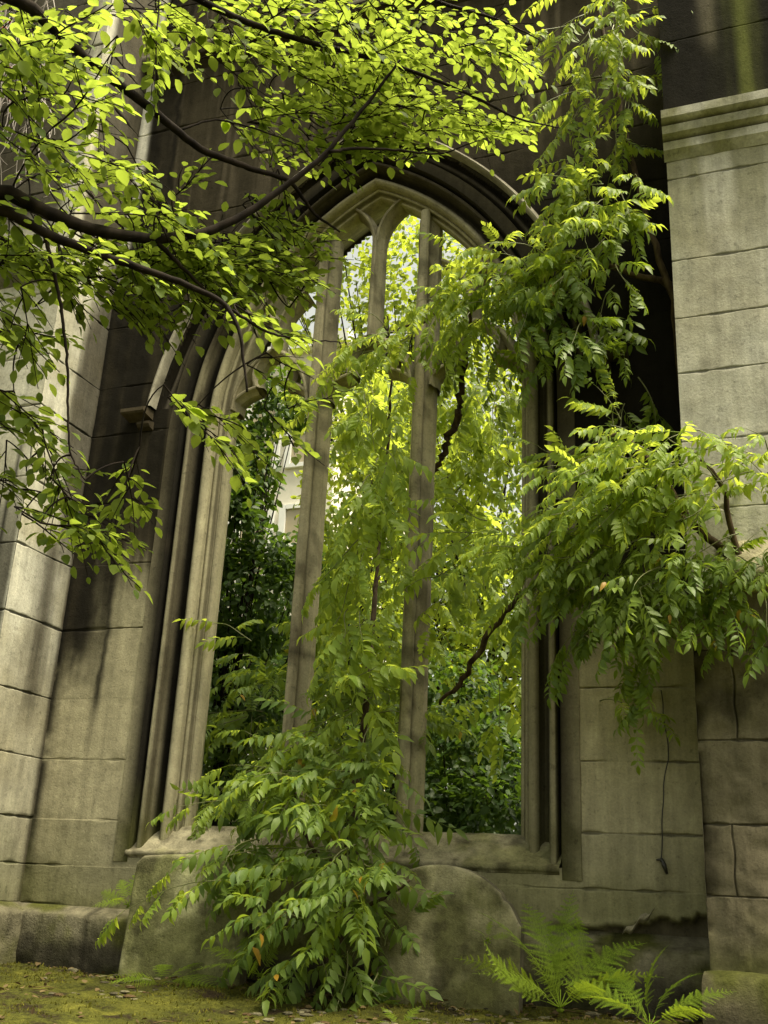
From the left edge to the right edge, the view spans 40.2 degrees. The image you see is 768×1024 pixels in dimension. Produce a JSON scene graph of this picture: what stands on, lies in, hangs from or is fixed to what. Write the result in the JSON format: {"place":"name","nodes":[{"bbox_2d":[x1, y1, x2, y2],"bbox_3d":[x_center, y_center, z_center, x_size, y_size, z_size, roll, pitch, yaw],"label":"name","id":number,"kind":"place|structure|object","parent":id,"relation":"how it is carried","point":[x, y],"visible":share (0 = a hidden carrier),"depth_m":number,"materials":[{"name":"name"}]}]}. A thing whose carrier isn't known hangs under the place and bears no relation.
{"place":"outdoors","nodes":[
{"label":"outdoors","id":0,"kind":"place"},
{"bbox_2d":[227,328,409,790],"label":"office building","id":1,"kind":"structure","parent":0,"point":[283,519],"depth_m":28.79,"materials":[{"name":"white paint"}]},
{"bbox_2d":[235,509,275,575],"bbox_3d":[-3.573,0.925,28.468,1.180,2.200,0.117,-5,-21,20],"label":"window","id":2,"kind":"structure","parent":1,"relation":"in","point":[270,511],"depth_m":28.52,"materials":[{"name":"white paint"}]},
{"bbox_2d":[245,398,283,469],"bbox_3d":[-3.417,-2.172,29.597,1.180,2.200,0.117,-5,-21,20],"label":"window","id":3,"kind":"structure","parent":1,"relation":"in","point":[278,452],"depth_m":29.37,"materials":[{"name":"white paint"}]},
{"bbox_2d":[278,503,299,582],"bbox_3d":[-2.310,0.819,28.002,1.180,2.200,0.117,-5,-21,20],"label":"window","id":4,"kind":"structure","parent":1,"relation":"in","point":[286,522],"depth_m":28.32,"materials":[{"name":"white paint"}]},
{"bbox_2d":[283,413,305,468],"bbox_3d":[-2.154,-2.279,29.131,1.180,2.200,0.117,-5,-21,20],"label":"window","id":5,"kind":"structure","parent":1,"relation":"in","point":[289,464],"depth_m":28.98,"materials":[{"name":"white paint"}]},
{"bbox_2d":[0,963,702,1023],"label":"ground","id":6,"kind":"structure","parent":0,"point":[113,1011],"depth_m":5.07,"materials":[{"name":"green plant"}]},
{"bbox_2d":[106,963,226,988],"bbox_3d":[-1.165,2.574,5.794,0.675,0.164,0.727,15,-23,-30],"label":"fern","id":7,"kind":"object","parent":6,"relation":"on","point":[164,966],"visible":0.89,"depth_m":5.78,"materials":[{"name":"green plant"}]},
{"bbox_2d":[118,854,255,986],"bbox_3d":[-1.145,2.430,6.113,0.795,0.832,0.188,-5,-21,20],"label":"gravestone","id":8,"kind":"object","parent":6,"relation":"on","point":[176,947],"visible":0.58,"depth_m":6.09,"materials":[{"name":"stone"}]},
{"bbox_2d":[190,937,314,977],"bbox_3d":[-0.694,2.385,5.617,0.700,0.195,0.554,-5,-21,20],"label":"fern","id":9,"kind":"object","parent":6,"relation":"on","point":[253,969],"visible":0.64,"depth_m":5.67,"materials":[{"name":"green plant"}]},
{"bbox_2d":[199,365,335,825],"bbox_3d":[-1.006,0.945,8.658,1.398,5.199,1.562,18,-25,-36],"label":"shrub","id":10,"kind":"object","parent":6,"relation":"on","point":[251,553],"visible":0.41,"depth_m":8.65,"materials":[{"name":"green plant"}]},
{"bbox_2d":[0,0,559,603],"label":"beech tree","id":11,"kind":"object","parent":6,"relation":"on","point":[154,268],"visible":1,"depth_m":2.68,"materials":[{"name":"green plant"}]},
{"bbox_2d":[197,420,400,826],"bbox_3d":[-1.782,1.418,15.805,5.414,9.218,4.845,-5,-21,20],"label":"garden tree","id":12,"kind":"object","parent":6,"relation":"on","point":[282,603],"visible":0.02,"depth_m":14.60,"materials":[{"name":"green plant"}]},
{"bbox_2d":[95,315,520,1016],"bbox_3d":[-0.337,0.811,7.091,2.742,5.228,3.152,-5,-21,20],"label":"wisteria vine","id":13,"kind":"object","parent":6,"relation":"on","point":[333,885],"visible":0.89,"depth_m":6.07,"materials":[{"name":"green plant"}]},
{"bbox_2d":[249,370,411,820],"bbox_3d":[-0.263,1.123,9.653,1.832,5.623,1.615,21,-27,-41],"label":"shrub","id":14,"kind":"object","parent":6,"relation":"on","point":[390,629],"visible":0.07,"depth_m":9.80,"materials":[{"name":"green plant"}]},
{"bbox_2d":[0,961,700,1023],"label":"moss","id":15,"kind":"object","parent":6,"relation":"on","point":[293,1009],"visible":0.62,"depth_m":5.16,"materials":[{"name":"green plant"}]},
{"bbox_2d":[0,962,702,1023],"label":"leaf litter","id":16,"kind":"object","parent":6,"relation":"on","point":[257,1021],"visible":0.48,"depth_m":5.24,"materials":[{"name":"brown plant"}]},
{"bbox_2d":[203,589,520,831],"bbox_3d":[0.202,4.052,18.945,8.955,6.600,5.079,-5,-21,20],"label":"garden tree","id":17,"kind":"object","parent":6,"relation":"on","point":[437,760],"visible":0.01,"depth_m":17.86,"materials":[{"name":"green plant"}]},
{"bbox_2d":[0,0,767,1023],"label":"church ruin","id":18,"kind":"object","parent":6,"relation":"on","point":[104,686],"visible":0.52,"depth_m":6.87,"materials":[{"name":"stone"}]},
{"bbox_2d":[93,875,134,907],"bbox_3d":[-1.638,2.305,6.449,0.335,0.250,0.402,-5,-21,20],"label":"fern","id":19,"kind":"object","parent":18,"relation":"attached to","point":[117,898],"visible":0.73,"depth_m":6.45,"materials":[{"name":"green plant"}]},
{"bbox_2d":[113,132,628,880],"bbox_3d":[-0.100,-0.310,7.363,3.690,5.369,0.862,-5,-21,20],"label":"gothic window","id":20,"kind":"structure","parent":18,"relation":"in","point":[167,733],"depth_m":7.19,"materials":[{"name":"stone"}]},
{"bbox_2d":[310,0,692,783],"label":"wisteria vine","id":21,"kind":"object","parent":18,"relation":"attached to","point":[530,300],"visible":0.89,"depth_m":6.74,"materials":[{"name":"green plant"}]},
{"bbox_2d":[438,356,767,775],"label":"wisteria vine","id":22,"kind":"object","parent":18,"relation":"attached to","point":[609,610],"visible":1,"depth_m":5.33,"materials":[{"name":"green plant"}]},
{"bbox_2d":[656,690,668,873],"bbox_3d":[1.500,1.445,5.678,0.091,0.973,0.031,-5,-21,20],"label":"wire","id":23,"kind":"object","parent":18,"relation":"hanging from","point":[663,863],"visible":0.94,"depth_m":5.62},
{"bbox_2d":[378,1006,421,1023],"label":"fern","id":24,"kind":"object","parent":6,"relation":"on","point":[392,1016],"visible":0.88,"depth_m":4.89,"materials":[{"name":"green plant"}]},
{"bbox_2d":[288,215,521,813],"bbox_3d":[-0.257,0.084,16.910,6.311,12.544,2.692,-9,-23,30],"label":"garden tree","id":25,"kind":"object","parent":6,"relation":"on","point":[356,325],"visible":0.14,"depth_m":17.67,"materials":[{"name":"green plant"}]},
{"bbox_2d":[328,329,521,807],"bbox_3d":[0.709,1.131,12.658,3.703,7.770,3.160,-5,-21,20],"label":"garden tree","id":26,"kind":"object","parent":6,"relation":"on","point":[502,653],"visible":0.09,"depth_m":12.38,"materials":[{"name":"green plant"}]},
{"bbox_2d":[362,649,520,834],"bbox_3d":[0.705,2.208,7.960,1.638,2.527,1.463,-5,-21,20],"label":"shrub","id":27,"kind":"object","parent":6,"relation":"on","point":[464,812],"visible":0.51,"depth_m":7.83,"materials":[{"name":"green plant"}]},
{"bbox_2d":[373,865,524,1015],"bbox_3d":[0.346,2.286,5.565,0.785,0.788,0.200,-5,-21,20],"label":"gravestone","id":28,"kind":"object","parent":6,"relation":"on","point":[449,934],"visible":0.68,"depth_m":5.52,"materials":[{"name":"stone"}]},
{"bbox_2d":[475,921,509,943],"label":"fern","id":29,"kind":"object","parent":28,"relation":"attached to","point":[488,928],"visible":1,"depth_m":5.41,"materials":[{"name":"green plant"}]},
{"bbox_2d":[455,891,663,1012],"bbox_3d":[0.843,2.064,4.960,0.952,0.535,0.776,-5,-21,20],"label":"fern","id":30,"kind":"object","parent":6,"relation":"on","point":[559,957],"visible":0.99,"depth_m":4.95,"materials":[{"name":"green plant"}]},
{"bbox_2d":[560,950,732,1023],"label":"fern","id":31,"kind":"object","parent":6,"relation":"on","point":[675,1013],"visible":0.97,"depth_m":4.64,"materials":[{"name":"green plant"}]},
{"bbox_2d":[43,968,696,1023],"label":"gravel","id":32,"kind":"structure","parent":0,"point":[303,1014],"depth_m":5.08,"materials":[{"name":"gravel"}]},
{"bbox_2d":[296,215,521,831],"label":"sky","id":33,"kind":"structure","parent":0,"point":[311,312],"materials":[{"name":"white"}]}
]}

